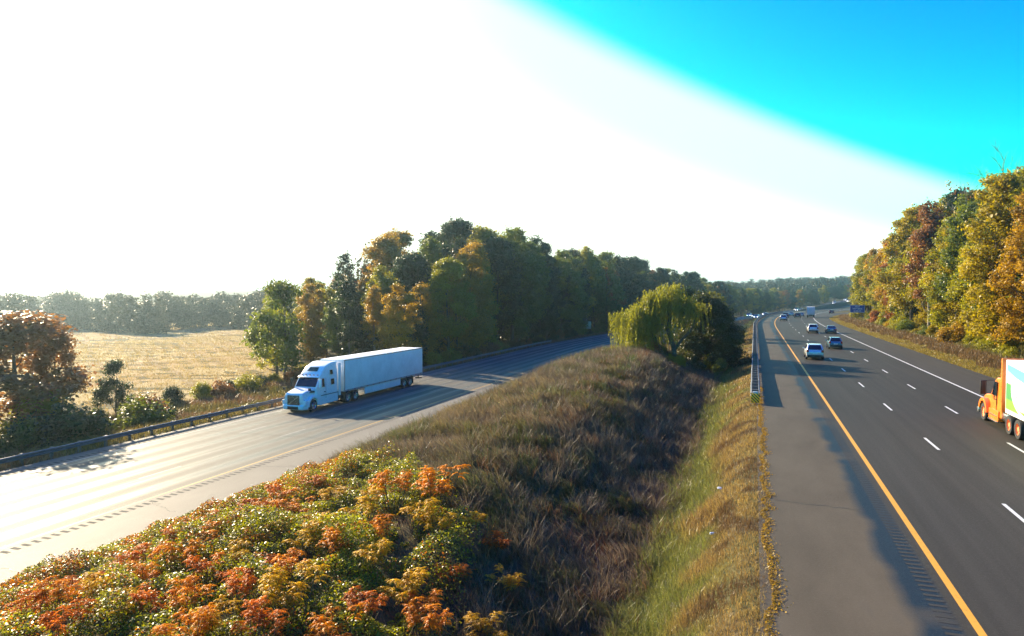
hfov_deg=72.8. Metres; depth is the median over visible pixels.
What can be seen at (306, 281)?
autumn tree
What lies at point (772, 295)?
tree
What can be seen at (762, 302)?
tree
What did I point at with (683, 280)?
tree
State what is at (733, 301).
tree
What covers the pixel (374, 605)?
sumac shrub
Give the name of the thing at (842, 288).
tree
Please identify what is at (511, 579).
sumac shrub
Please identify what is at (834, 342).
hatchback
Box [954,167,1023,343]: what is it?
autumn tree
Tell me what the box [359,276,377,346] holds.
tree
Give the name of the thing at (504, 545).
sumac shrub
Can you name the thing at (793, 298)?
tree
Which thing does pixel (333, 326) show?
tree
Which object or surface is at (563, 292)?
tree
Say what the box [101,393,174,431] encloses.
bush
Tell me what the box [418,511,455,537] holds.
sumac shrub
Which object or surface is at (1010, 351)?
bush
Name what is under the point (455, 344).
autumn tree
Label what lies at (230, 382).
bush
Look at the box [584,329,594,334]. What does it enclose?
bush
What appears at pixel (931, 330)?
bush
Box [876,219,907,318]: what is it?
tree
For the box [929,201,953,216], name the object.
autumn tree
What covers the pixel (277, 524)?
sumac shrub
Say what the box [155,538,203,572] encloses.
sumac shrub
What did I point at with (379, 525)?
sumac shrub
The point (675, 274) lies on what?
pine tree
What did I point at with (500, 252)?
tree
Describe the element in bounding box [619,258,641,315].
tree
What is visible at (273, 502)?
sumac shrub
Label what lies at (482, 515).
sumac shrub
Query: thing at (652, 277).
tree
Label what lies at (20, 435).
bush
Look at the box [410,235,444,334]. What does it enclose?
tree
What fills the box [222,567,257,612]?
sumac shrub
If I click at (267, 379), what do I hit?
bush
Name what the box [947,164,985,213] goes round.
bare tree
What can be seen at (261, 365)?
tree
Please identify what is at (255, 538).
sumac shrub
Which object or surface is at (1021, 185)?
tree
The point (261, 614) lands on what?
sumac shrub
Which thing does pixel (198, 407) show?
bank grass
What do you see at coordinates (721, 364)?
bush
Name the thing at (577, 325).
tree
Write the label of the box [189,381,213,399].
bush
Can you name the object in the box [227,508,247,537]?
sumac shrub
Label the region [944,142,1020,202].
bare tree
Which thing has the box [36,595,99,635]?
sumac shrub
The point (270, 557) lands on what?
sumac shrub
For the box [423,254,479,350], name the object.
tree
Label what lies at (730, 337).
bushy tree
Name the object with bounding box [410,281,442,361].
autumn tree
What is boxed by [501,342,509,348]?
bush
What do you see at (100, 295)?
ground
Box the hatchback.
[826,336,842,348]
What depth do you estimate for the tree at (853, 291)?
218.50 m
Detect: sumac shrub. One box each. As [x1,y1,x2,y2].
[5,588,50,626]
[33,575,84,619]
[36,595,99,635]
[58,571,105,601]
[81,572,124,603]
[89,587,138,635]
[95,549,140,584]
[124,550,163,589]
[129,582,171,625]
[130,539,169,571]
[148,602,220,635]
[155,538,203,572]
[159,522,196,550]
[165,575,217,619]
[183,552,230,588]
[186,520,221,550]
[188,594,243,635]
[202,509,238,534]
[213,538,251,569]
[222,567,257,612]
[226,595,289,635]
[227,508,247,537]
[232,527,270,553]
[236,497,269,509]
[243,552,281,578]
[250,559,330,622]
[252,498,287,513]
[262,515,294,544]
[265,480,296,500]
[272,547,311,588]
[281,519,325,558]
[284,496,315,519]
[297,469,327,494]
[300,511,340,538]
[304,602,370,635]
[314,520,367,563]
[317,484,350,502]
[338,486,384,521]
[341,586,387,629]
[351,538,392,576]
[363,512,394,542]
[367,469,413,515]
[375,567,430,616]
[398,588,443,624]
[399,497,440,534]
[402,596,453,635]
[409,464,469,505]
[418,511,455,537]
[435,562,475,586]
[457,511,487,534]
[463,611,512,635]
[482,530,510,557]
[484,563,527,596]
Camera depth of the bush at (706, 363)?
77.84 m
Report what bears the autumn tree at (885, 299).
on the ground at (100, 295)
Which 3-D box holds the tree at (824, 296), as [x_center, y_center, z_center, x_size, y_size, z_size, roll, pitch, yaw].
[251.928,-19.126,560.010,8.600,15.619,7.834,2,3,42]
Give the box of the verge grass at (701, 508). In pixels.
[592,313,777,635]
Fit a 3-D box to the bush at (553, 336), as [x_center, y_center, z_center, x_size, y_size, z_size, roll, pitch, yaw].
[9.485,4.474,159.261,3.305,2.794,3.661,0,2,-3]
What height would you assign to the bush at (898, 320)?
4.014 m
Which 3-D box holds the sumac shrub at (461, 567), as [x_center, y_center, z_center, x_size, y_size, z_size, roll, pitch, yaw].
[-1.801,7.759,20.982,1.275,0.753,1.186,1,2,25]
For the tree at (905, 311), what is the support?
on the ground at (100, 295)
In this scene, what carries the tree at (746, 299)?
on the ground at (100, 295)
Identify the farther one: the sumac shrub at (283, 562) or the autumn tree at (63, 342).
the autumn tree at (63, 342)
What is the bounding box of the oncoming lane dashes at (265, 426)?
[92,337,607,478]
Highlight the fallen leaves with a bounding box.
[757,386,787,635]
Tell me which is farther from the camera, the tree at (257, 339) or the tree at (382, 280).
the tree at (382, 280)
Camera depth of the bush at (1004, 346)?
81.27 m
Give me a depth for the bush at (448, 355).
107.27 m
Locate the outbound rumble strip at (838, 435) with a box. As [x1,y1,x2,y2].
[776,332,965,635]
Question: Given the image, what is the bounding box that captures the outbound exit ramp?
[827,312,849,317]
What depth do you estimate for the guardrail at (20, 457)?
50.56 m
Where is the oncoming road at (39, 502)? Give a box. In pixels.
[0,300,846,582]
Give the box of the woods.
[711,275,852,303]
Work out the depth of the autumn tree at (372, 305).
104.14 m
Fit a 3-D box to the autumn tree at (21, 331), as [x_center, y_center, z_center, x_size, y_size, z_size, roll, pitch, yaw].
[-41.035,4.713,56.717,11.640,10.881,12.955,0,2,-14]
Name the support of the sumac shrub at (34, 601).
on the ground at (100, 295)
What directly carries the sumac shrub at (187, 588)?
on the ground at (100, 295)
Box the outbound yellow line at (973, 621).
[774,308,986,635]
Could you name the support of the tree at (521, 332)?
on the ground at (100, 295)
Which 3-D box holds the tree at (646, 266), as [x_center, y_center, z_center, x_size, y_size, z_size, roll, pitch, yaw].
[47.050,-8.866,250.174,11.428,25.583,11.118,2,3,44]
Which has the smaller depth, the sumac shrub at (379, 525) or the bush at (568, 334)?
the sumac shrub at (379, 525)
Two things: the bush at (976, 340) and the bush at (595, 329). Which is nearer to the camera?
the bush at (976, 340)
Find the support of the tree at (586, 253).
on the ground at (100, 295)
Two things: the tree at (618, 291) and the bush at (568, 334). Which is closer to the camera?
the bush at (568, 334)
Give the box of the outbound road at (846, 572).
[756,304,1023,635]
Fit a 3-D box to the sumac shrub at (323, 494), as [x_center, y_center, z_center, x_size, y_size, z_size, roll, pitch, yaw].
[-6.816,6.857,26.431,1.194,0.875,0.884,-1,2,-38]
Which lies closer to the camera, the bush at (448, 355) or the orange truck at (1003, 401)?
the orange truck at (1003, 401)
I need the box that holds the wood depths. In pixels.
[349,242,807,353]
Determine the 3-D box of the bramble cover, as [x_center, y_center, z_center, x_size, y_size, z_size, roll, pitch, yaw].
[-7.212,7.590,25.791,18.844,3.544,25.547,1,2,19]
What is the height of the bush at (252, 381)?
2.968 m
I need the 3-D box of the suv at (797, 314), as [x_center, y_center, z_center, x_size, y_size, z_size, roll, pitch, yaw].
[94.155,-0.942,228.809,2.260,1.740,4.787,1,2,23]
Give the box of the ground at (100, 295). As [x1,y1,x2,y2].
[0,289,1000,635]
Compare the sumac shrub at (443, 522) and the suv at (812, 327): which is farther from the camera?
the suv at (812, 327)
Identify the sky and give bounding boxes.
[0,0,1023,290]
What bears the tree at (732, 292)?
on the ground at (100, 295)
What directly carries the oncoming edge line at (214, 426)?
on the oncoming road at (39, 502)
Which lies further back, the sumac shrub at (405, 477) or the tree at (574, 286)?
the tree at (574, 286)
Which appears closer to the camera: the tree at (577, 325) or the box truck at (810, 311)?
the tree at (577, 325)
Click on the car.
(829, 328)
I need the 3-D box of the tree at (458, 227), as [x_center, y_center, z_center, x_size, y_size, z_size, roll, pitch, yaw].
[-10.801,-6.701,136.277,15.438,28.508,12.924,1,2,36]
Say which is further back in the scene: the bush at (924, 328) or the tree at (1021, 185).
the bush at (924, 328)
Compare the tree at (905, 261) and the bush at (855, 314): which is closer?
the tree at (905, 261)
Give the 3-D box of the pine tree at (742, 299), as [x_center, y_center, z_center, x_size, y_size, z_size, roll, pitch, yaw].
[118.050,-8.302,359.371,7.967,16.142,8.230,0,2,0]
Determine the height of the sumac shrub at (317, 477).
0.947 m
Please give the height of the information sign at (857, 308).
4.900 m
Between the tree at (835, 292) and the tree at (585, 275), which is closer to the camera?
the tree at (585, 275)
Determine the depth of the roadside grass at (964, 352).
92.57 m
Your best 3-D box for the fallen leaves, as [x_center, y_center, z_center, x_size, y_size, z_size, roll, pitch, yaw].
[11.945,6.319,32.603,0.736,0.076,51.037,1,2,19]
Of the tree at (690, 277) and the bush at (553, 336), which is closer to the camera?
the bush at (553, 336)
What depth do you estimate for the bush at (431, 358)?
101.87 m
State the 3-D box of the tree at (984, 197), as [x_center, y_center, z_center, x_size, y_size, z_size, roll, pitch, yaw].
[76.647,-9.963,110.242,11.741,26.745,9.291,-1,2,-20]
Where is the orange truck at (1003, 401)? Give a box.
[977,358,1023,439]
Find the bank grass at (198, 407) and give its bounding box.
[0,330,621,470]
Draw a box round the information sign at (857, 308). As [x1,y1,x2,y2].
[850,305,864,318]
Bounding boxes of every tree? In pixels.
[0,309,103,424]
[24,329,92,402]
[91,358,138,412]
[239,278,308,379]
[252,309,299,375]
[259,290,284,328]
[261,299,285,366]
[277,280,295,316]
[288,281,329,362]
[292,276,326,358]
[293,283,304,312]
[302,280,330,329]
[312,287,341,357]
[318,297,359,355]
[324,250,365,343]
[334,277,367,354]
[355,277,365,347]
[358,231,406,295]
[358,262,397,348]
[358,283,391,350]
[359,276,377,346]
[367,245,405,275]
[370,227,413,263]
[375,283,423,348]
[387,250,444,333]
[392,291,428,365]
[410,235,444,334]
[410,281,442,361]
[413,230,455,256]
[416,239,456,342]
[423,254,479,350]
[435,213,496,311]
[438,260,476,351]
[445,243,492,348]
[452,239,499,348]
[456,222,508,330]
[469,259,500,344]
[480,233,525,340]
[489,225,548,339]
[499,226,537,341]
[516,240,554,343]
[525,234,561,339]
[535,259,566,340]
[544,256,573,336]
[545,249,584,330]
[564,247,587,320]
[564,255,589,334]
[565,251,591,331]
[578,245,601,330]
[586,254,610,327]
[591,250,628,330]
[594,267,627,331]
[605,254,633,311]
[608,282,712,356]
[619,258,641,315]
[623,255,652,306]
[632,271,652,302]
[641,259,651,279]
[647,272,660,294]
[654,267,671,324]
[663,285,707,352]
[669,269,682,290]
[673,290,752,366]
[676,274,690,290]
[682,271,697,290]
[689,271,706,292]
[699,277,713,290]
[704,284,713,292]
[709,280,728,303]
[709,291,732,339]
[714,282,732,307]
[724,288,735,305]
[726,283,737,310]
[734,289,743,312]
[736,288,751,315]
[737,287,746,315]
[742,288,755,312]
[745,288,759,312]
[749,287,764,313]
[757,289,765,313]
[761,292,771,308]
[765,290,777,311]
[774,291,780,311]
[776,291,786,310]
[782,290,791,310]
[787,290,796,308]
[795,288,806,307]
[795,290,805,308]
[807,289,817,305]
[812,290,819,304]
[816,288,823,300]
[820,285,829,302]
[826,287,832,301]
[831,287,838,298]
[836,283,844,299]
[842,285,849,297]
[847,255,871,311]
[850,251,871,311]
[858,246,877,307]
[860,263,871,308]
[862,250,875,306]
[866,266,880,311]
[868,236,890,301]
[871,201,932,320]
[871,255,888,311]
[875,232,897,319]
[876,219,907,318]
[885,218,923,326]
[888,223,919,289]
[897,214,946,306]
[900,197,948,324]
[903,239,940,328]
[918,212,963,330]
[918,219,972,329]
[924,189,976,261]
[924,256,943,310]
[929,190,984,330]
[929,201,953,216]
[938,190,947,203]
[941,188,965,215]
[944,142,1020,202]
[945,245,982,311]
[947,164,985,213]
[951,236,987,317]
[953,188,1017,312]
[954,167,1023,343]
[957,172,1014,264]
[982,191,1023,349]
[1003,166,1023,237]
[1005,222,1023,319]
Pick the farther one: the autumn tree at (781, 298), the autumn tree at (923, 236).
the autumn tree at (781, 298)
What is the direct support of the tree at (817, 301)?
on the ground at (100, 295)
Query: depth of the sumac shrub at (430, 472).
25.59 m
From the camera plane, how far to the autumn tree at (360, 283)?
122.83 m
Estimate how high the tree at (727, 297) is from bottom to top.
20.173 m
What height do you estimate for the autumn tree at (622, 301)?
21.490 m
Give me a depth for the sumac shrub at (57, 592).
18.19 m
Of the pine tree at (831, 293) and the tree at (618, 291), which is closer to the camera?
the tree at (618, 291)
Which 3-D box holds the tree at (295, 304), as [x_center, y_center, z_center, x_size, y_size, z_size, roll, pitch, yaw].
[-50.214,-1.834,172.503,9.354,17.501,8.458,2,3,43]
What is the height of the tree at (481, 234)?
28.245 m
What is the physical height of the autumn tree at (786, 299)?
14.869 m
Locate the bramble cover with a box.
[0,441,484,635]
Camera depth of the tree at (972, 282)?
93.65 m
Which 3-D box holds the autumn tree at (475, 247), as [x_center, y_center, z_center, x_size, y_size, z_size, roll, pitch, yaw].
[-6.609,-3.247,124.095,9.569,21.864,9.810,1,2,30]
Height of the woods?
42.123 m
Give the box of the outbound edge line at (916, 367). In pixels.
[814,310,982,396]
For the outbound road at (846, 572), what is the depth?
26.20 m
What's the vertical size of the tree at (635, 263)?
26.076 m
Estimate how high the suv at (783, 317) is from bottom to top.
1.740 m
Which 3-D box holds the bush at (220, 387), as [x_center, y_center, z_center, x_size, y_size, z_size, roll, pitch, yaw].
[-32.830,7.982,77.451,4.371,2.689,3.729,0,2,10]
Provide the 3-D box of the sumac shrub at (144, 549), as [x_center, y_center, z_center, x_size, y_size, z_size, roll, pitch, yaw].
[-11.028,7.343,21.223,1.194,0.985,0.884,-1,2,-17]
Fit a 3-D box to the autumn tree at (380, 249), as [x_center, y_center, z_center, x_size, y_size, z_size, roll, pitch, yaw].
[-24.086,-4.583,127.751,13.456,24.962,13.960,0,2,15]
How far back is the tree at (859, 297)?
209.17 m
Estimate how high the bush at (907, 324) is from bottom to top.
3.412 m
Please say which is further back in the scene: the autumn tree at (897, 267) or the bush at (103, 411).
the autumn tree at (897, 267)
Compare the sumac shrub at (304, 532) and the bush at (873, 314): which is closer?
the sumac shrub at (304, 532)
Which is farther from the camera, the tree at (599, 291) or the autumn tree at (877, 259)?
the tree at (599, 291)
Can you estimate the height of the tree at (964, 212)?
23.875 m
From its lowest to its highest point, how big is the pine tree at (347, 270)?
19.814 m
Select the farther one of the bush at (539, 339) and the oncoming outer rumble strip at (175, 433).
the bush at (539, 339)
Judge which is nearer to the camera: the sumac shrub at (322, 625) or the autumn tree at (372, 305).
the sumac shrub at (322, 625)
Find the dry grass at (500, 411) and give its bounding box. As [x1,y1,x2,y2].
[0,316,759,635]
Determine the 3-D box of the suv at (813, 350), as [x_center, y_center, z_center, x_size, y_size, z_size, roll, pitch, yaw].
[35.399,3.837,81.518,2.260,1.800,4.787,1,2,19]
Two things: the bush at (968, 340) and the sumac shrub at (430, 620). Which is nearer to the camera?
the sumac shrub at (430, 620)
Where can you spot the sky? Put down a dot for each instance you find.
(238, 145)
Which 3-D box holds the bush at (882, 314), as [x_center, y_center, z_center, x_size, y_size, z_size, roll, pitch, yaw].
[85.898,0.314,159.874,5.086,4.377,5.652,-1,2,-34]
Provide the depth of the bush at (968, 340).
94.30 m
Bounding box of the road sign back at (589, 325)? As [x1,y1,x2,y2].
[581,321,590,328]
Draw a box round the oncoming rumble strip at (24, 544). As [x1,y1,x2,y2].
[1,372,527,553]
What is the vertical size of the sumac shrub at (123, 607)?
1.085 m
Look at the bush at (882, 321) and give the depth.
155.45 m
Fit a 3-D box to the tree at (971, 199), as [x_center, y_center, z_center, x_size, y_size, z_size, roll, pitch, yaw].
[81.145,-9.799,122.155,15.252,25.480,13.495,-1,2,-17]
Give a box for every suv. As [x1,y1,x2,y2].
[779,315,787,320]
[794,312,800,317]
[803,343,823,359]
[806,324,817,332]
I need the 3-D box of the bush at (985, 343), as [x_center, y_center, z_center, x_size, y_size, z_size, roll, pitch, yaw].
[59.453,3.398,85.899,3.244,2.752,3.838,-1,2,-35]
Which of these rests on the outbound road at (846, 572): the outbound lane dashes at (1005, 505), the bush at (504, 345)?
the outbound lane dashes at (1005, 505)
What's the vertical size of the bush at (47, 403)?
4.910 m
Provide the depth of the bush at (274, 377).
88.74 m
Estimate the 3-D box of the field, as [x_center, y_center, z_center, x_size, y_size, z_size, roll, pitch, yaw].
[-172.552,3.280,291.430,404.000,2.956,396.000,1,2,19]
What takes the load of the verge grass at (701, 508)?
on the ground at (100, 295)
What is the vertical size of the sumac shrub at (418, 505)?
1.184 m
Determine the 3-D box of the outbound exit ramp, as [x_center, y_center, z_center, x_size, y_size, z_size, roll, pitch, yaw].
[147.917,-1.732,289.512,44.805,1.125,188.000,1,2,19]
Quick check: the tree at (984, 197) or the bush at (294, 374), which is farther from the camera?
the tree at (984, 197)
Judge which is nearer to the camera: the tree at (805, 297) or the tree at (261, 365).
the tree at (261, 365)
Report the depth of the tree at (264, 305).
123.08 m
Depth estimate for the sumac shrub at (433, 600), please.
18.71 m
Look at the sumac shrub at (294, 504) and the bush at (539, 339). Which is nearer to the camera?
the sumac shrub at (294, 504)
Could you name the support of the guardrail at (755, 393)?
on the ground at (100, 295)
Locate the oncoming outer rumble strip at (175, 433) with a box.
[0,355,502,476]
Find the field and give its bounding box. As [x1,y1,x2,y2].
[0,323,309,428]
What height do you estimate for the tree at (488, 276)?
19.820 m
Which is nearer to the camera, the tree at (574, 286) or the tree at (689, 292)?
the tree at (689, 292)
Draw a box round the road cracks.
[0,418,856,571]
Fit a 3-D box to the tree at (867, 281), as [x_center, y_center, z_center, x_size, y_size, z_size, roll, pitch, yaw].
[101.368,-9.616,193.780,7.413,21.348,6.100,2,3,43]
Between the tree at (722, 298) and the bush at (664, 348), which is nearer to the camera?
the bush at (664, 348)
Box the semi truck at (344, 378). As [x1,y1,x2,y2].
[283,347,422,411]
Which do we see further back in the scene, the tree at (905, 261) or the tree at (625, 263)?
the tree at (625, 263)
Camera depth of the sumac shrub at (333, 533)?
20.71 m
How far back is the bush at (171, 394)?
71.52 m
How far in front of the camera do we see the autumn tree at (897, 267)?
147.74 m
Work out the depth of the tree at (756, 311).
399.79 m
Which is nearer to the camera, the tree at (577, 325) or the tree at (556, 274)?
the tree at (556, 274)
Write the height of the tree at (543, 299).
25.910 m
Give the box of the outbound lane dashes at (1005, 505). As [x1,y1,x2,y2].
[789,323,1023,521]
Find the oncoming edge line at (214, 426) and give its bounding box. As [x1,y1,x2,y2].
[0,301,838,478]
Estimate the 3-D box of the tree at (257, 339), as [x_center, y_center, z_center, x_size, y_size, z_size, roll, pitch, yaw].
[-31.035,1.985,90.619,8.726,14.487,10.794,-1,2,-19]
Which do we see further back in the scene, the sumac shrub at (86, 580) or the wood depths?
the wood depths
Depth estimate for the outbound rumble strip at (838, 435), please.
21.39 m
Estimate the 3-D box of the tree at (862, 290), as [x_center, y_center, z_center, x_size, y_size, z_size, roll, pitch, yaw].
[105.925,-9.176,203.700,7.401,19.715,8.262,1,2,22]
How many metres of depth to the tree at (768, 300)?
418.28 m
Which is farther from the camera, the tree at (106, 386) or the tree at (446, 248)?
the tree at (446, 248)
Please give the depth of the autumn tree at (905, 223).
139.51 m
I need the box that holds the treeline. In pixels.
[0,287,295,334]
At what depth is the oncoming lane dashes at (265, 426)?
50.38 m
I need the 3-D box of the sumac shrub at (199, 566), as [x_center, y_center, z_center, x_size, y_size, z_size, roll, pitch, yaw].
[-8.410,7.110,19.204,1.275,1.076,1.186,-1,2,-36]
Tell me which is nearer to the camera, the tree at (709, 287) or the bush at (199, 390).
the bush at (199, 390)
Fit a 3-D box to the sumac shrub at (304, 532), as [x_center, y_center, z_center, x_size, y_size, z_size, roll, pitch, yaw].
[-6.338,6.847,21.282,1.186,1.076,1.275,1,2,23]
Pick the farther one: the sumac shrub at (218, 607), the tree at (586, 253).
the tree at (586, 253)
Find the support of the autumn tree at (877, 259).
on the ground at (100, 295)
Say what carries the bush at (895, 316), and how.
on the ground at (100, 295)
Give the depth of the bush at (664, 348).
78.32 m
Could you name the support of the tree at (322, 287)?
on the ground at (100, 295)
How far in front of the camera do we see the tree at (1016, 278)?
83.87 m
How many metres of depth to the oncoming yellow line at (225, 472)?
37.87 m
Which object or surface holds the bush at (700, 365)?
on the ground at (100, 295)
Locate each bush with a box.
[0,385,70,438]
[0,417,55,453]
[1,397,114,448]
[88,407,109,418]
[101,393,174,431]
[114,392,170,411]
[125,394,176,424]
[159,400,180,416]
[161,385,186,405]
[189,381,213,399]
[209,378,238,397]
[222,379,238,392]
[232,371,264,390]
[255,373,271,386]
[268,372,282,382]
[281,368,301,382]
[295,363,307,371]
[422,351,442,365]
[439,347,465,362]
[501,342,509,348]
[504,339,522,347]
[531,335,544,342]
[546,333,558,339]
[564,330,571,337]
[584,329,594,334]
[592,325,603,332]
[646,341,666,351]
[663,353,674,361]
[672,354,687,367]
[688,357,706,371]
[702,354,713,369]
[710,358,734,376]
[727,349,745,368]
[848,311,867,316]
[866,309,880,321]
[876,310,889,323]
[880,317,887,324]
[887,314,903,327]
[889,315,916,329]
[896,318,917,330]
[917,325,928,334]
[925,324,936,334]
[934,321,967,343]
[962,331,980,344]
[969,336,987,347]
[976,334,999,349]
[991,333,1018,353]
[1001,346,1018,357]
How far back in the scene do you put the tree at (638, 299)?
225.45 m
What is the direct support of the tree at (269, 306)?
on the ground at (100, 295)
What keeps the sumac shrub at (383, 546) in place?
on the ground at (100, 295)
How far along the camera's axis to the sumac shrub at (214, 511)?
23.40 m
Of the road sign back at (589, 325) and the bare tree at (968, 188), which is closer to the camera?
the bare tree at (968, 188)
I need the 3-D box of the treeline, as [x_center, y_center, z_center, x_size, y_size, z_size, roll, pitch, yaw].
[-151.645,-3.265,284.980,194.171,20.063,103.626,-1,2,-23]
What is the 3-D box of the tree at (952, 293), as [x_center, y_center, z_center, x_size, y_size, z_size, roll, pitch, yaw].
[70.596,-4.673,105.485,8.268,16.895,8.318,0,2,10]
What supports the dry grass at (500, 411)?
on the ground at (100, 295)
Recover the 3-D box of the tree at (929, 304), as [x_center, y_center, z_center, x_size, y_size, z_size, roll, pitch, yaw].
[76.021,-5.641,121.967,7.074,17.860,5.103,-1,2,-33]
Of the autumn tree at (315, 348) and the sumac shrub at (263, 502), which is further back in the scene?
the autumn tree at (315, 348)
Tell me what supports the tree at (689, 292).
on the ground at (100, 295)
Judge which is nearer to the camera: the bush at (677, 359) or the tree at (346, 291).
the bush at (677, 359)
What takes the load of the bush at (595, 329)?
on the ground at (100, 295)
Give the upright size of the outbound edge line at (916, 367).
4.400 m
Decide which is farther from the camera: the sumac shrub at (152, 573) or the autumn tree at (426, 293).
the autumn tree at (426, 293)
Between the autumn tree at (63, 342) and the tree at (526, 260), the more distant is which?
the tree at (526, 260)
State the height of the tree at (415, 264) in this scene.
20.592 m
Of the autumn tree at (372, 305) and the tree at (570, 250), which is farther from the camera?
the tree at (570, 250)
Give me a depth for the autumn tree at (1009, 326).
80.96 m
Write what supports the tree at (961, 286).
on the ground at (100, 295)
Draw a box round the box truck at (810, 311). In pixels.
[806,307,814,317]
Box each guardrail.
[0,340,551,465]
[750,311,783,402]
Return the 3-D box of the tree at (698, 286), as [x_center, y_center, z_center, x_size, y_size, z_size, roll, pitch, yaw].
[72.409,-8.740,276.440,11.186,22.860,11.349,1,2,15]
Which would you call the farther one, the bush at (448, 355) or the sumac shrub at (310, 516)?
the bush at (448, 355)
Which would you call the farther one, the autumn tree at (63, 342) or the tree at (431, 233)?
the tree at (431, 233)
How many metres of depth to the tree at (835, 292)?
587.55 m
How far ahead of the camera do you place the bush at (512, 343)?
137.35 m
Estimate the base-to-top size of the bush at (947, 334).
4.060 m
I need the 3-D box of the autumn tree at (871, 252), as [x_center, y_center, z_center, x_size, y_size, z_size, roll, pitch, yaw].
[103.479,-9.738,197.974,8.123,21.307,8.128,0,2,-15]
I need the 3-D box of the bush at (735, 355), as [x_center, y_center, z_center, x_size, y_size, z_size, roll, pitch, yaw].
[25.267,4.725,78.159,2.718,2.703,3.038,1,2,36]
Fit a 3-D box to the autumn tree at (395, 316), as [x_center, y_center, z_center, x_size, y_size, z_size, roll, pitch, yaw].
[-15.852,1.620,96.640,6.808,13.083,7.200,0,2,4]
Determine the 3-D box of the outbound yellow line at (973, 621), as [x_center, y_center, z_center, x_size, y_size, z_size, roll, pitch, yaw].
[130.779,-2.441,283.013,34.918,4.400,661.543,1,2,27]
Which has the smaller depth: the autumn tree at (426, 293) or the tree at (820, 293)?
the autumn tree at (426, 293)
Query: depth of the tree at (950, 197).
132.34 m
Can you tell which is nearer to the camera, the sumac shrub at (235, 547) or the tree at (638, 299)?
the sumac shrub at (235, 547)
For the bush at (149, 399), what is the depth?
59.40 m
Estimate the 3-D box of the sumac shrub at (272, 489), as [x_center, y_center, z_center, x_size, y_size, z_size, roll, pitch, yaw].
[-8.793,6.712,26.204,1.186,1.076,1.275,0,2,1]
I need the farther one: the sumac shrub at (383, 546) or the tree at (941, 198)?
the tree at (941, 198)
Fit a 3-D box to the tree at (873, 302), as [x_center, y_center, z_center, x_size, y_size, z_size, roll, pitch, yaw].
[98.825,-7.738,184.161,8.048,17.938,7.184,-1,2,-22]
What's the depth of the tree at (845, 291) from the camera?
612.56 m
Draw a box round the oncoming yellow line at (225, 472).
[0,341,622,548]
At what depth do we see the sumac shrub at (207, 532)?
22.21 m
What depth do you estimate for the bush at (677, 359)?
74.68 m
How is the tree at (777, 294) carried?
on the ground at (100, 295)
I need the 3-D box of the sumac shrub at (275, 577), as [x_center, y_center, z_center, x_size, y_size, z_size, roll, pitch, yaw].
[-5.623,6.984,17.604,1.948,1.578,1.546,-1,2,-22]
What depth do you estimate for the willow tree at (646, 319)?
76.45 m
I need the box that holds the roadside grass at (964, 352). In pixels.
[829,314,1023,378]
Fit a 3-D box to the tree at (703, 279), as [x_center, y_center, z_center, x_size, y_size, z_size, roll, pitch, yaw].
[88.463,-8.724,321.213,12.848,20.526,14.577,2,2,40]
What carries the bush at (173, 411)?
on the ground at (100, 295)
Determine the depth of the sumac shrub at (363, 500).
23.76 m
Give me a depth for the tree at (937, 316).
118.02 m
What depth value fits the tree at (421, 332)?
102.10 m
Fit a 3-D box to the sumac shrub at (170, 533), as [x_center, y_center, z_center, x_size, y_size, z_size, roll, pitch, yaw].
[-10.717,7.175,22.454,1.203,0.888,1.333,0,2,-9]
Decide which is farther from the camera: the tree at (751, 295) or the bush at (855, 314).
the tree at (751, 295)
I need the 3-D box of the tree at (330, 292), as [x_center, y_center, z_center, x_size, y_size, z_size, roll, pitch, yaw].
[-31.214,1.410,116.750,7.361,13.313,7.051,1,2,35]
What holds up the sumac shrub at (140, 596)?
on the ground at (100, 295)
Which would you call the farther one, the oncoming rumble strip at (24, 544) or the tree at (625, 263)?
the tree at (625, 263)
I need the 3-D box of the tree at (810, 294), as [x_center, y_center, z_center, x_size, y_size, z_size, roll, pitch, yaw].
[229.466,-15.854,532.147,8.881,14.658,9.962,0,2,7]
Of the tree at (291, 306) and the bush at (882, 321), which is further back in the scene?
the bush at (882, 321)
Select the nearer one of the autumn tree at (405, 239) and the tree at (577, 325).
the autumn tree at (405, 239)
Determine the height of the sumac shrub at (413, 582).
1.291 m
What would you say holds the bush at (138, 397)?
on the ground at (100, 295)
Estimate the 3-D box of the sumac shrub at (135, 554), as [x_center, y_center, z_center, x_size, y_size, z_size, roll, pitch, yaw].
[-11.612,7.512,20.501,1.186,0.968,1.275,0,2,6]
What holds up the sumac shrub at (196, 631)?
on the ground at (100, 295)
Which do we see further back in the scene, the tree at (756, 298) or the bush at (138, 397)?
the tree at (756, 298)
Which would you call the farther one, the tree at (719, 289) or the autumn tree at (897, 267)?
the tree at (719, 289)
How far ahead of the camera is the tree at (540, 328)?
157.42 m
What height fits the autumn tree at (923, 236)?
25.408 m
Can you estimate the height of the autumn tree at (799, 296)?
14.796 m
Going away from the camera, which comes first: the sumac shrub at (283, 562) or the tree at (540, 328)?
the sumac shrub at (283, 562)

